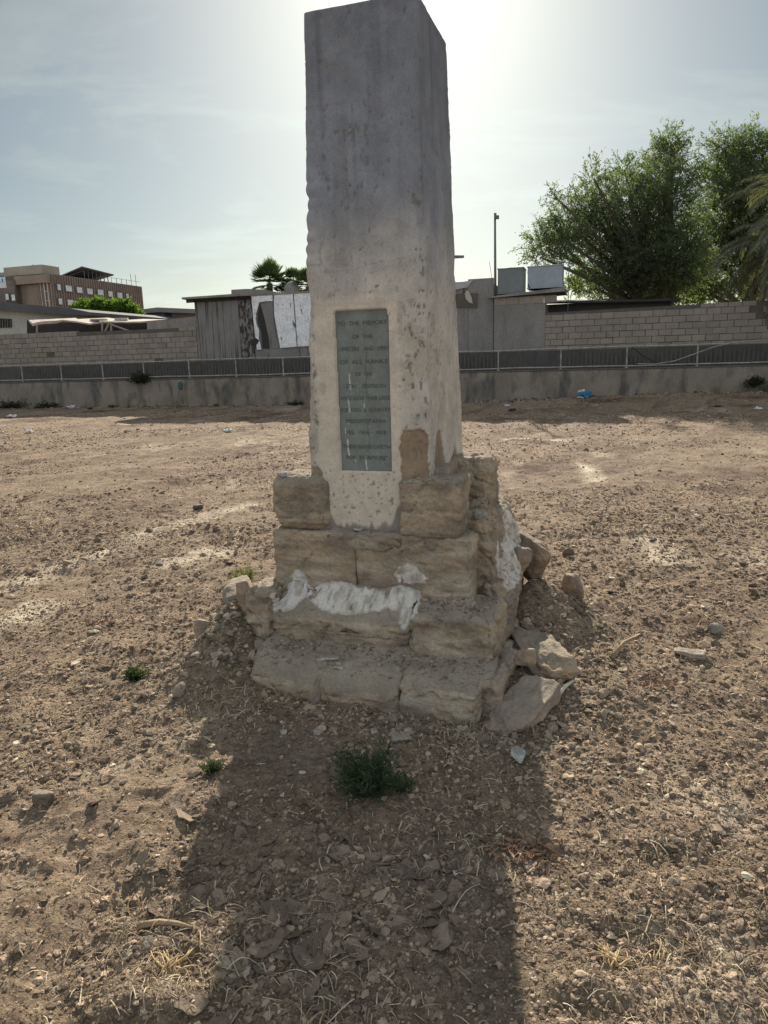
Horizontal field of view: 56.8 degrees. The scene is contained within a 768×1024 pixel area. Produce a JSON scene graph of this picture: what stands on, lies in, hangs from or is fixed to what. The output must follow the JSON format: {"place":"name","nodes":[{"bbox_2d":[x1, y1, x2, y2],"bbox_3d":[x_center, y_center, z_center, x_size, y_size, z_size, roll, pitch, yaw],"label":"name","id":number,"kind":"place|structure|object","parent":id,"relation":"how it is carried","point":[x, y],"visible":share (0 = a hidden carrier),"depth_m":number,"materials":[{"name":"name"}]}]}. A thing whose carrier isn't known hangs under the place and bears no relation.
{"place":"outdoors","nodes":[
{"label":"outdoors","id":0,"kind":"place"},
{"bbox_2d":[231,289,278,293],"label":"roof block","id":1,"kind":"structure","parent":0,"point":[252,291],"depth_m":38.33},
{"bbox_2d":[0,391,767,1023],"bbox_3d":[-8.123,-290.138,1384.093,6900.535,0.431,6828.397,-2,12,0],"label":"ground","id":2,"kind":"structure","parent":0,"point":[514,475],"depth_m":3.17,"materials":[{"name":"soil"}]},
{"bbox_2d":[0,397,31,408],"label":"bush","id":3,"kind":"object","parent":2,"relation":"on","point":[11,405],"visible":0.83,"depth_m":29.79,"materials":[{"name":"green plant"}]},
{"bbox_2d":[16,491,38,502],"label":"root clump","id":4,"kind":"object","parent":2,"relation":"on","point":[22,500],"visible":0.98,"depth_m":8.81,"materials":[{"name":"plant"}]},
{"bbox_2d":[32,789,54,805],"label":"fallen stone","id":5,"kind":"object","parent":2,"relation":"on","point":[43,797],"visible":1,"depth_m":2.58,"materials":[{"name":"stone"}]},
{"bbox_2d":[34,400,60,408],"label":"bush","id":6,"kind":"object","parent":2,"relation":"on","point":[46,405],"visible":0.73,"depth_m":29.48,"materials":[{"name":"green plant"}]},
{"bbox_2d":[0,264,143,310],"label":"office building","id":7,"kind":"structure","parent":2,"relation":"on","point":[44,285],"depth_m":126.40,"materials":[{"name":"brown brick"}]},
{"bbox_2d":[0,276,5,302],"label":"banner","id":8,"kind":"object","parent":7,"relation":"attached to","point":[2,282],"visible":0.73,"depth_m":114.49,"materials":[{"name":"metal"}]},
{"bbox_2d":[5,293,9,300],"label":"window","id":9,"kind":"structure","parent":7,"relation":"in","point":[7,295],"depth_m":125.43,"materials":[{"name":"white glass"}]},
{"bbox_2d":[11,293,17,301],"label":"window","id":10,"kind":"structure","parent":7,"relation":"in","point":[14,296],"depth_m":125.09,"materials":[{"name":"white glass"}]},
{"bbox_2d":[55,283,61,290],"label":"window","id":11,"kind":"structure","parent":7,"relation":"in","point":[58,286],"depth_m":125.43,"materials":[{"name":"white glass"}]},
{"bbox_2d":[57,298,62,304],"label":"window","id":12,"kind":"structure","parent":7,"relation":"in","point":[59,300],"depth_m":125.92,"materials":[{"name":"white glass"}]},
{"bbox_2d":[64,285,72,291],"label":"window","id":13,"kind":"structure","parent":7,"relation":"in","point":[67,288],"depth_m":127.69,"materials":[{"name":"white glass"}]},
{"bbox_2d":[66,299,73,305],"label":"window","id":14,"kind":"structure","parent":7,"relation":"in","point":[68,300],"depth_m":128.06,"materials":[{"name":"white glass"}]},
{"bbox_2d":[75,286,82,293],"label":"window","id":15,"kind":"structure","parent":7,"relation":"in","point":[79,290],"depth_m":130.28,"materials":[{"name":"white glass"}]},
{"bbox_2d":[85,288,92,294],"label":"window","id":16,"kind":"structure","parent":7,"relation":"in","point":[89,291],"depth_m":132.74,"materials":[{"name":"white glass"}]},
{"bbox_2d":[96,289,103,295],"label":"window","id":17,"kind":"structure","parent":7,"relation":"in","point":[100,292],"depth_m":135.52,"materials":[{"name":"white glass"}]},
{"bbox_2d":[107,290,112,296],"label":"window","id":18,"kind":"structure","parent":7,"relation":"in","point":[110,293],"depth_m":138.16,"materials":[{"name":"white glass"}]},
{"bbox_2d":[116,292,122,298],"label":"window","id":19,"kind":"structure","parent":7,"relation":"in","point":[118,294],"depth_m":140.65,"materials":[{"name":"white glass"}]},
{"bbox_2d":[0,302,176,334],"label":"house","id":20,"kind":"structure","parent":2,"relation":"on","point":[14,318],"depth_m":38.53,"materials":[{"name":"paint"}]},
{"bbox_2d":[0,318,11,327],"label":"window","id":21,"kind":"structure","parent":20,"relation":"in","point":[4,323],"depth_m":38.54,"materials":[{"name":"paint"}]},
{"bbox_2d":[0,327,198,366],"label":"block wall","id":22,"kind":"structure","parent":2,"relation":"on","point":[167,344],"depth_m":29.33,"materials":[{"name":"concrete"}]},
{"bbox_2d":[27,318,167,332],"bbox_3d":[-14.325,-8.722,35.707,9.124,2.235,3.930,-2,12,0],"label":"tin canopy","id":23,"kind":"object","parent":22,"relation":"attached to","point":[61,325],"visible":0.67,"depth_m":37.19,"materials":[{"name":"white metal"}]},
{"bbox_2d":[90,319,107,320],"bbox_3d":[-13.944,-9.397,34.729,0.700,0.080,0.400,-2,12,0],"label":"loose board","id":24,"kind":"object","parent":23,"relation":"on","point":[98,319],"visible":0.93,"depth_m":34.54,"materials":[{"name":"paint"}]},
{"bbox_2d":[114,318,128,320],"bbox_3d":[-12.834,-9.425,34.730,0.600,0.120,0.400,-4,12,-11],"label":"loose board","id":25,"kind":"object","parent":23,"relation":"on","point":[121,319],"visible":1,"depth_m":34.57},
{"bbox_2d":[147,317,195,328],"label":"screen wall","id":26,"kind":"structure","parent":22,"relation":"attached to","point":[187,322],"depth_m":31.89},
{"bbox_2d":[68,294,145,314],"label":"garden tree","id":27,"kind":"object","parent":2,"relation":"on","point":[100,303],"visible":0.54,"depth_m":43.54,"materials":[{"name":"green plant"}]},
{"bbox_2d":[78,615,143,630],"bbox_3d":[-1.687,0.680,4.379,0.390,0.050,0.290,-2,12,0],"label":"leaf pile","id":28,"kind":"object","parent":2,"relation":"on","point":[106,619],"visible":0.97,"depth_m":4.40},
{"bbox_2d":[3,855,256,1023],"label":"dry grass","id":29,"kind":"structure","parent":2,"relation":"on","point":[136,971],"depth_m":1.90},
{"bbox_2d":[121,664,151,681],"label":"green weed","id":30,"kind":"object","parent":2,"relation":"on","point":[134,674],"visible":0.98,"depth_m":3.60,"materials":[{"name":"green plant"}]},
{"bbox_2d":[139,918,193,929],"bbox_3d":[-0.612,1.165,2.005,0.158,0.023,0.027,-1,12,3],"label":"dry stick","id":31,"kind":"object","parent":2,"relation":"on","point":[145,924],"visible":1,"depth_m":2.00,"materials":[{"name":"brown wood"}]},
{"bbox_2d":[140,307,194,317],"bbox_3d":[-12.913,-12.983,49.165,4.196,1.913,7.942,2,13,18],"label":"flat roof house","id":32,"kind":"structure","parent":2,"relation":"on","point":[175,312],"depth_m":45.95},
{"bbox_2d":[98,931,239,1015],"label":"dry grass","id":33,"kind":"structure","parent":2,"relation":"on","point":[164,977],"depth_m":1.82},
{"bbox_2d":[147,947,197,980],"bbox_3d":[-0.560,1.187,1.866,0.140,0.036,0.144,-4,12,-11],"label":"root clump","id":34,"kind":"object","parent":2,"relation":"on","point":[170,961],"visible":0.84,"depth_m":1.86,"materials":[{"name":"plant"}]},
{"bbox_2d":[172,682,185,697],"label":"fallen stone","id":35,"kind":"object","parent":2,"relation":"on","point":[179,690],"visible":1,"depth_m":3.30,"materials":[{"name":"stone"}]},
{"bbox_2d":[192,504,202,509],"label":"fallen stone","id":36,"kind":"object","parent":2,"relation":"on","point":[197,506],"visible":0.99,"depth_m":7.77,"materials":[{"name":"stone"}]},
{"bbox_2d":[193,619,209,637],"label":"fallen stone","id":37,"kind":"object","parent":2,"relation":"on","point":[200,626],"visible":0.69,"depth_m":3.67,"materials":[{"name":"stone"}]},
{"bbox_2d":[209,613,215,620],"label":"fallen stone","id":38,"kind":"object","parent":2,"relation":"on","point":[211,617],"visible":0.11,"depth_m":3.98,"materials":[{"name":"stone"}]},
{"bbox_2d":[197,756,229,774],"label":"green weed","id":39,"kind":"object","parent":2,"relation":"on","point":[210,767],"visible":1,"depth_m":2.69,"materials":[{"name":"green plant"}]},
{"bbox_2d":[222,575,251,603],"bbox_3d":[-0.787,0.447,3.857,0.192,0.146,0.253,-6,13,-21],"label":"fallen stone","id":40,"kind":"object","parent":2,"relation":"on","point":[229,592],"visible":0.41,"depth_m":3.80,"materials":[{"name":"stone"}]},
{"bbox_2d":[175,642,313,736],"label":"dry grass","id":41,"kind":"structure","parent":2,"relation":"on","point":[237,702],"depth_m":3.23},
{"bbox_2d":[228,563,264,582],"bbox_3d":[-0.973,0.443,4.977,0.256,0.167,0.271,-2,12,0],"label":"green weed","id":42,"kind":"object","parent":2,"relation":"on","point":[249,575],"visible":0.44,"depth_m":4.99,"materials":[{"name":"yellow plant"}]},
{"bbox_2d":[249,257,290,292],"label":"fan palm","id":43,"kind":"object","parent":2,"relation":"on","point":[269,267],"visible":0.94,"depth_m":43.28,"materials":[{"name":"green plant"}]},
{"bbox_2d":[281,729,286,734],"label":"fallen stone","id":44,"kind":"object","parent":2,"relation":"on","point":[283,731],"visible":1,"depth_m":3.02,"materials":[{"name":"stone"}]},
{"bbox_2d":[276,266,305,288],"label":"fan palm","id":45,"kind":"object","parent":2,"relation":"on","point":[292,271],"visible":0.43,"depth_m":44.60,"materials":[{"name":"green plant"}]},
{"bbox_2d":[284,399,305,404],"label":"bush","id":46,"kind":"object","parent":2,"relation":"on","point":[294,403],"visible":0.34,"depth_m":26.43,"materials":[{"name":"green plant"}]},
{"bbox_2d":[291,267,308,290],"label":"fan palm","id":47,"kind":"object","parent":2,"relation":"on","point":[303,275],"visible":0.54,"depth_m":41.79,"materials":[{"name":"green plant"}]},
{"bbox_2d":[61,784,563,1023],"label":"mud flakes","id":48,"kind":"object","parent":2,"relation":"on","point":[441,933],"visible":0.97,"depth_m":2.03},
{"bbox_2d":[313,729,320,735],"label":"fallen stone","id":49,"kind":"object","parent":2,"relation":"on","point":[317,732],"visible":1,"depth_m":3.01,"materials":[{"name":"stone"}]},
{"bbox_2d":[258,951,395,1023],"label":"dry grass","id":50,"kind":"structure","parent":2,"relation":"on","point":[315,1016],"depth_m":1.75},
{"bbox_2d":[182,278,497,360],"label":"concrete shed","id":51,"kind":"structure","parent":2,"relation":"on","point":[244,325],"depth_m":26.95,"materials":[{"name":"concrete"}]},
{"bbox_2d":[284,282,299,291],"bbox_3d":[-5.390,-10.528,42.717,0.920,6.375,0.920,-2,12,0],"label":"domed tank","id":52,"kind":"object","parent":51,"relation":"on","point":[291,287],"visible":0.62,"depth_m":41.78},
{"bbox_2d":[322,736,412,814],"bbox_3d":[-0.062,0.941,2.561,0.335,0.191,0.348,-2,12,0],"label":"green weed","id":53,"kind":"object","parent":2,"relation":"on","point":[363,780],"visible":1,"depth_m":2.55,"materials":[{"name":"green plant"}]},
{"bbox_2d":[371,728,378,733],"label":"fallen stone","id":54,"kind":"object","parent":2,"relation":"on","point":[374,730],"visible":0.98,"depth_m":3.01,"materials":[{"name":"stone"}]},
{"bbox_2d":[87,577,675,823],"bbox_3d":[0.152,0.645,3.654,2.961,0.393,2.610,-2,12,0],"label":"rubble","id":55,"kind":"object","parent":2,"relation":"on","point":[392,719],"visible":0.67,"depth_m":3.26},
{"bbox_2d":[0,505,767,1023],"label":"clods","id":56,"kind":"object","parent":2,"relation":"on","point":[542,881],"visible":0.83,"depth_m":2.43,"materials":[{"name":"soil"}]},
{"bbox_2d":[0,344,767,406],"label":"retaining wall","id":57,"kind":"structure","parent":2,"relation":"on","point":[501,384],"depth_m":24.76,"materials":[{"name":"concrete"}]},
{"bbox_2d":[0,342,767,381],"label":"railing","id":58,"kind":"object","parent":57,"relation":"on","point":[460,369],"visible":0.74,"depth_m":26.29,"materials":[{"name":"metal"}]},
{"bbox_2d":[126,368,157,384],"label":"bush","id":59,"kind":"object","parent":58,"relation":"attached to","point":[136,378],"visible":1,"depth_m":28.23,"materials":[{"name":"green plant"}]},
{"bbox_2d":[632,347,657,362],"bbox_3d":[8.414,-5.040,22.867,0.822,0.561,0.051,2,13,19],"label":"bent pipe","id":60,"kind":"object","parent":58,"relation":"attached to","point":[643,356],"visible":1,"depth_m":22.87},
{"bbox_2d":[637,340,767,364],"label":"bent pipe","id":61,"kind":"object","parent":58,"relation":"attached to","point":[702,351],"visible":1,"depth_m":22.34,"materials":[{"name":"metal"}]},
{"bbox_2d":[488,284,566,351],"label":"plastered leanto","id":62,"kind":"structure","parent":57,"relation":"on","point":[519,320],"depth_m":24.32,"materials":[{"name":"paint"}]},
{"bbox_2d":[497,267,526,294],"bbox_3d":[4.456,-8.036,24.746,0.910,0.890,0.930,2,12,17],"label":"water tank","id":63,"kind":"object","parent":62,"relation":"on","point":[511,280],"visible":0.79,"depth_m":24.34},
{"bbox_2d":[527,264,564,290],"bbox_3d":[5.551,-8.045,24.355,1.190,0.770,0.930,2,12,17],"label":"water tank","id":64,"kind":"object","parent":62,"relation":"on","point":[542,277],"visible":0.91,"depth_m":23.95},
{"bbox_2d":[544,300,767,350],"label":"block wall","id":65,"kind":"structure","parent":57,"relation":"on","point":[726,322],"depth_m":23.13,"materials":[{"name":"concrete"}]},
{"bbox_2d":[742,373,767,387],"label":"bush","id":66,"kind":"object","parent":57,"relation":"attached to","point":[753,382],"visible":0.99,"depth_m":21.99,"materials":[{"name":"green plant"}]},
{"bbox_2d":[758,382,767,391],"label":"bush","id":67,"kind":"object","parent":57,"relation":"attached to","point":[765,388],"visible":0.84,"depth_m":21.77,"materials":[{"name":"green plant"}]},
{"bbox_2d":[0,508,767,1023],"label":"straw litter","id":68,"kind":"object","parent":2,"relation":"on","point":[580,952],"visible":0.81,"depth_m":2.25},
{"bbox_2d":[0,391,767,553],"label":"clods","id":69,"kind":"object","parent":2,"relation":"on","point":[85,525],"visible":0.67,"depth_m":9.22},
{"bbox_2d":[0,390,767,553],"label":"straw litter","id":70,"kind":"object","parent":2,"relation":"on","point":[134,514],"visible":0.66,"depth_m":8.50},
{"bbox_2d":[0,390,767,410],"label":"wall debris","id":71,"kind":"object","parent":2,"relation":"on","point":[487,401],"depth_m":24.09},
{"bbox_2d":[245,0,525,724],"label":"memorial pillar","id":72,"kind":"structure","parent":2,"relation":"on","point":[385,410],"depth_m":3.38,"materials":[{"name":"concrete"}]},
{"bbox_2d":[236,579,250,613],"bbox_3d":[-0.716,0.452,3.682,0.098,0.229,0.117,-5,13,-18],"label":"fallen stone","id":73,"kind":"object","parent":72,"relation":"on","point":[243,586],"visible":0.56,"depth_m":3.62,"materials":[{"name":"stone"}]},
{"bbox_2d":[278,471,286,476],"bbox_3d":[-0.519,-0.192,3.623,0.050,0.026,0.037,-2,12,0],"label":"stone chip","id":74,"kind":"object","parent":72,"relation":"on","point":[282,474],"visible":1,"depth_m":3.61,"materials":[{"name":"stone"}]},
{"bbox_2d":[316,655,338,660],"bbox_3d":[-0.270,0.697,3.388,0.114,0.024,0.049,-2,12,0],"label":"stone chip","id":75,"kind":"object","parent":72,"relation":"on","point":[329,657],"visible":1,"depth_m":3.37,"materials":[{"name":"stone"}]},
{"bbox_2d":[334,665,342,669],"bbox_3d":[-0.213,0.728,3.330,0.045,0.015,0.031,-2,12,0],"label":"stone chip","id":76,"kind":"object","parent":72,"relation":"on","point":[340,667],"visible":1,"depth_m":3.32,"materials":[{"name":"stone"}]},
{"bbox_2d":[257,471,509,683],"bbox_3d":[0.022,0.238,3.567,1.127,0.899,0.857,2,12,17],"label":"ledge rubble","id":77,"kind":"object","parent":72,"relation":"on","point":[477,609],"visible":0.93,"depth_m":3.40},
{"bbox_2d":[514,546,531,570],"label":"fallen stone","id":78,"kind":"object","parent":72,"relation":"on","point":[524,556],"visible":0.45,"depth_m":4.03,"materials":[{"name":"stone"}]},
{"bbox_2d":[391,731,410,742],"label":"fallen stone","id":79,"kind":"object","parent":2,"relation":"on","point":[396,737],"visible":1,"depth_m":2.92,"materials":[{"name":"stone"}]},
{"bbox_2d":[385,773,416,793],"bbox_3d":[0.072,0.991,2.596,0.108,0.078,0.119,4,13,25],"label":"green weed","id":80,"kind":"object","parent":2,"relation":"on","point":[406,785],"visible":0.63,"depth_m":2.58,"materials":[{"name":"green plant"}]},
{"bbox_2d":[341,780,555,925],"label":"dry grass","id":81,"kind":"structure","parent":2,"relation":"on","point":[522,849],"depth_m":2.31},
{"bbox_2d":[455,966,472,983],"bbox_3d":[0.204,1.179,1.804,0.008,0.009,0.065,-10,15,-36],"label":"dry stick","id":82,"kind":"object","parent":2,"relation":"on","point":[461,972],"visible":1,"depth_m":1.81,"materials":[{"name":"brown wood"}]},
{"bbox_2d":[400,710,581,770],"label":"dry grass","id":83,"kind":"structure","parent":2,"relation":"on","point":[477,741],"depth_m":2.98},
{"bbox_2d":[489,213,498,295],"bbox_3d":[3.836,-7.047,24.864,0.346,6.421,0.217,2,12,17],"label":"light pole","id":84,"kind":"object","parent":2,"relation":"on","point":[496,216],"visible":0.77,"depth_m":24.44,"materials":[{"name":"metal"}]},
{"bbox_2d":[511,746,524,763],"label":"fallen stone","id":85,"kind":"object","parent":2,"relation":"on","point":[518,753],"visible":0.99,"depth_m":2.77,"materials":[{"name":"stone"}]},
{"bbox_2d":[485,675,560,736],"bbox_3d":[0.614,0.862,3.140,0.220,0.173,0.385,7,15,36],"label":"fallen stone","id":86,"kind":"object","parent":2,"relation":"on","point":[530,701],"visible":0.98,"depth_m":3.10,"materials":[{"name":"stone"}]},
{"bbox_2d":[514,648,535,665],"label":"fallen stone","id":87,"kind":"object","parent":86,"relation":"on","point":[525,657],"visible":1,"depth_m":3.25,"materials":[{"name":"stone"}]},
{"bbox_2d":[484,830,566,874],"bbox_3d":[0.448,1.075,2.251,0.263,0.043,0.171,1,12,14],"label":"leaf pile","id":88,"kind":"object","parent":2,"relation":"on","point":[536,850],"visible":0.98,"depth_m":2.25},
{"bbox_2d":[519,530,550,580],"bbox_3d":[0.870,0.283,4.213,0.163,0.313,0.278,-7,13,-23],"label":"fallen stone","id":89,"kind":"object","parent":2,"relation":"on","point":[540,560],"visible":0.62,"depth_m":4.14,"materials":[{"name":"stone"}]},
{"bbox_2d":[511,626,580,681],"bbox_3d":[0.771,0.727,3.539,0.236,0.174,0.492,-3,12,-7],"label":"fallen stone","id":90,"kind":"object","parent":2,"relation":"on","point":[555,660],"visible":0.69,"depth_m":3.42,"materials":[{"name":"stone"}]},
{"bbox_2d":[560,678,576,694],"bbox_3d":[0.830,0.825,3.277,0.028,0.051,0.218,8,15,39],"label":"dry stick","id":91,"kind":"object","parent":2,"relation":"on","point":[565,686],"visible":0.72,"depth_m":3.28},
{"bbox_2d":[560,573,583,598],"bbox_3d":[1.129,0.445,4.259,0.155,0.181,0.129,-8,14,-29],"label":"fallen stone","id":92,"kind":"object","parent":2,"relation":"on","point":[571,583],"visible":0.85,"depth_m":4.21,"materials":[{"name":"stone"}]},
{"bbox_2d":[565,253,582,311],"bbox_3d":[6.594,-6.420,24.852,0.623,5.050,0.032,2,12,17],"label":"antenna mast","id":93,"kind":"object","parent":2,"relation":"on","point":[568,278],"visible":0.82,"depth_m":24.53,"materials":[{"name":"metal"}]},
{"bbox_2d":[577,391,591,397],"bbox_3d":[6.465,-3.771,22.791,0.496,0.236,0.346,-2,12,0],"label":"plastic bag","id":94,"kind":"object","parent":2,"relation":"on","point":[586,394],"visible":1,"depth_m":22.73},
{"bbox_2d":[586,940,639,971],"bbox_3d":[0.604,1.160,1.857,0.137,0.034,0.095,6,14,32],"label":"root clump","id":95,"kind":"object","parent":2,"relation":"on","point":[612,958],"visible":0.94,"depth_m":1.85,"materials":[{"name":"plant"}]},
{"bbox_2d":[546,298,680,312],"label":"dark shed","id":96,"kind":"structure","parent":2,"relation":"on","point":[573,305],"depth_m":24.94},
{"bbox_2d":[508,118,730,305],"bbox_3d":[9.595,-10.617,29.446,8.588,11.444,6.697,-2,12,0],"label":"shade tree","id":97,"kind":"object","parent":2,"relation":"on","point":[641,265],"visible":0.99,"depth_m":28.45,"materials":[{"name":"green plant"}]},
{"bbox_2d":[610,633,639,658],"bbox_3d":[1.292,0.702,3.782,0.030,0.052,0.382,8,16,40],"label":"dry stick","id":98,"kind":"object","parent":2,"relation":"on","point":[619,648],"visible":1,"depth_m":3.73,"materials":[{"name":"brown wood"}]},
{"bbox_2d":[629,683,650,697],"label":"root clump","id":99,"kind":"object","parent":2,"relation":"on","point":[640,692],"visible":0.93,"depth_m":3.26,"materials":[{"name":"plant"}]},
{"bbox_2d":[541,868,765,1023],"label":"dry grass","id":100,"kind":"structure","parent":2,"relation":"on","point":[661,953],"depth_m":1.87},
{"bbox_2d":[564,259,743,305],"bbox_3d":[13.284,-9.180,34.761,9.794,6.201,3.106,-2,12,0],"label":"yard bush","id":101,"kind":"object","parent":2,"relation":"on","point":[577,288],"visible":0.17,"depth_m":34.17,"materials":[{"name":"green plant"}]},
{"bbox_2d":[626,673,688,694],"bbox_3d":[1.298,0.814,3.372,0.203,0.041,0.247,-10,15,-35],"label":"leaf pile","id":102,"kind":"object","parent":2,"relation":"on","point":[668,682],"visible":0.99,"depth_m":3.38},
{"bbox_2d":[641,939,674,972],"bbox_3d":[0.695,1.170,1.836,0.167,0.022,0.071,-10,14,-34],"label":"root clump","id":103,"kind":"object","parent":2,"relation":"on","point":[657,954],"visible":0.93,"depth_m":1.86,"materials":[{"name":"plant"}]},
{"bbox_2d":[672,647,706,659],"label":"fallen stone","id":104,"kind":"object","parent":2,"relation":"on","point":[697,654],"visible":0.98,"depth_m":3.62,"materials":[{"name":"stone"}]},
{"bbox_2d":[677,931,710,959],"bbox_3d":[0.840,1.141,1.892,0.104,0.023,0.087,-10,14,-34],"label":"root clump","id":105,"kind":"object","parent":2,"relation":"on","point":[699,947],"visible":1,"depth_m":1.87,"materials":[{"name":"plant"}]},
{"bbox_2d":[707,622,723,634],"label":"fallen stone","id":106,"kind":"object","parent":2,"relation":"on","point":[715,628],"visible":0.98,"depth_m":3.97,"materials":[{"name":"stone"}]},
{"bbox_2d":[678,111,767,304],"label":"shade tree","id":107,"kind":"object","parent":2,"relation":"on","point":[739,163],"visible":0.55,"depth_m":31.48,"materials":[{"name":"green plant"}]},
{"bbox_2d":[708,213,767,329],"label":"date palm","id":108,"kind":"object","parent":2,"relation":"on","point":[750,267],"visible":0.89,"depth_m":22.55,"materials":[{"name":"green plant"}]},
{"bbox_2d":[715,173,767,282],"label":"date palm","id":109,"kind":"object","parent":2,"relation":"on","point":[762,198],"visible":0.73,"depth_m":23.35,"materials":[{"name":"green plant"}]},
{"bbox_2d":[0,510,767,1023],"bbox_3d":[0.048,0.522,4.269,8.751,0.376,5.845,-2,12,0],"label":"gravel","id":110,"kind":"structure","parent":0,"point":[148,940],"depth_m":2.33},
{"bbox_2d":[0,0,767,308],"label":"sky","id":111,"kind":"structure","parent":0,"point":[162,143],"materials":[{"name":"blue"}]}
]}

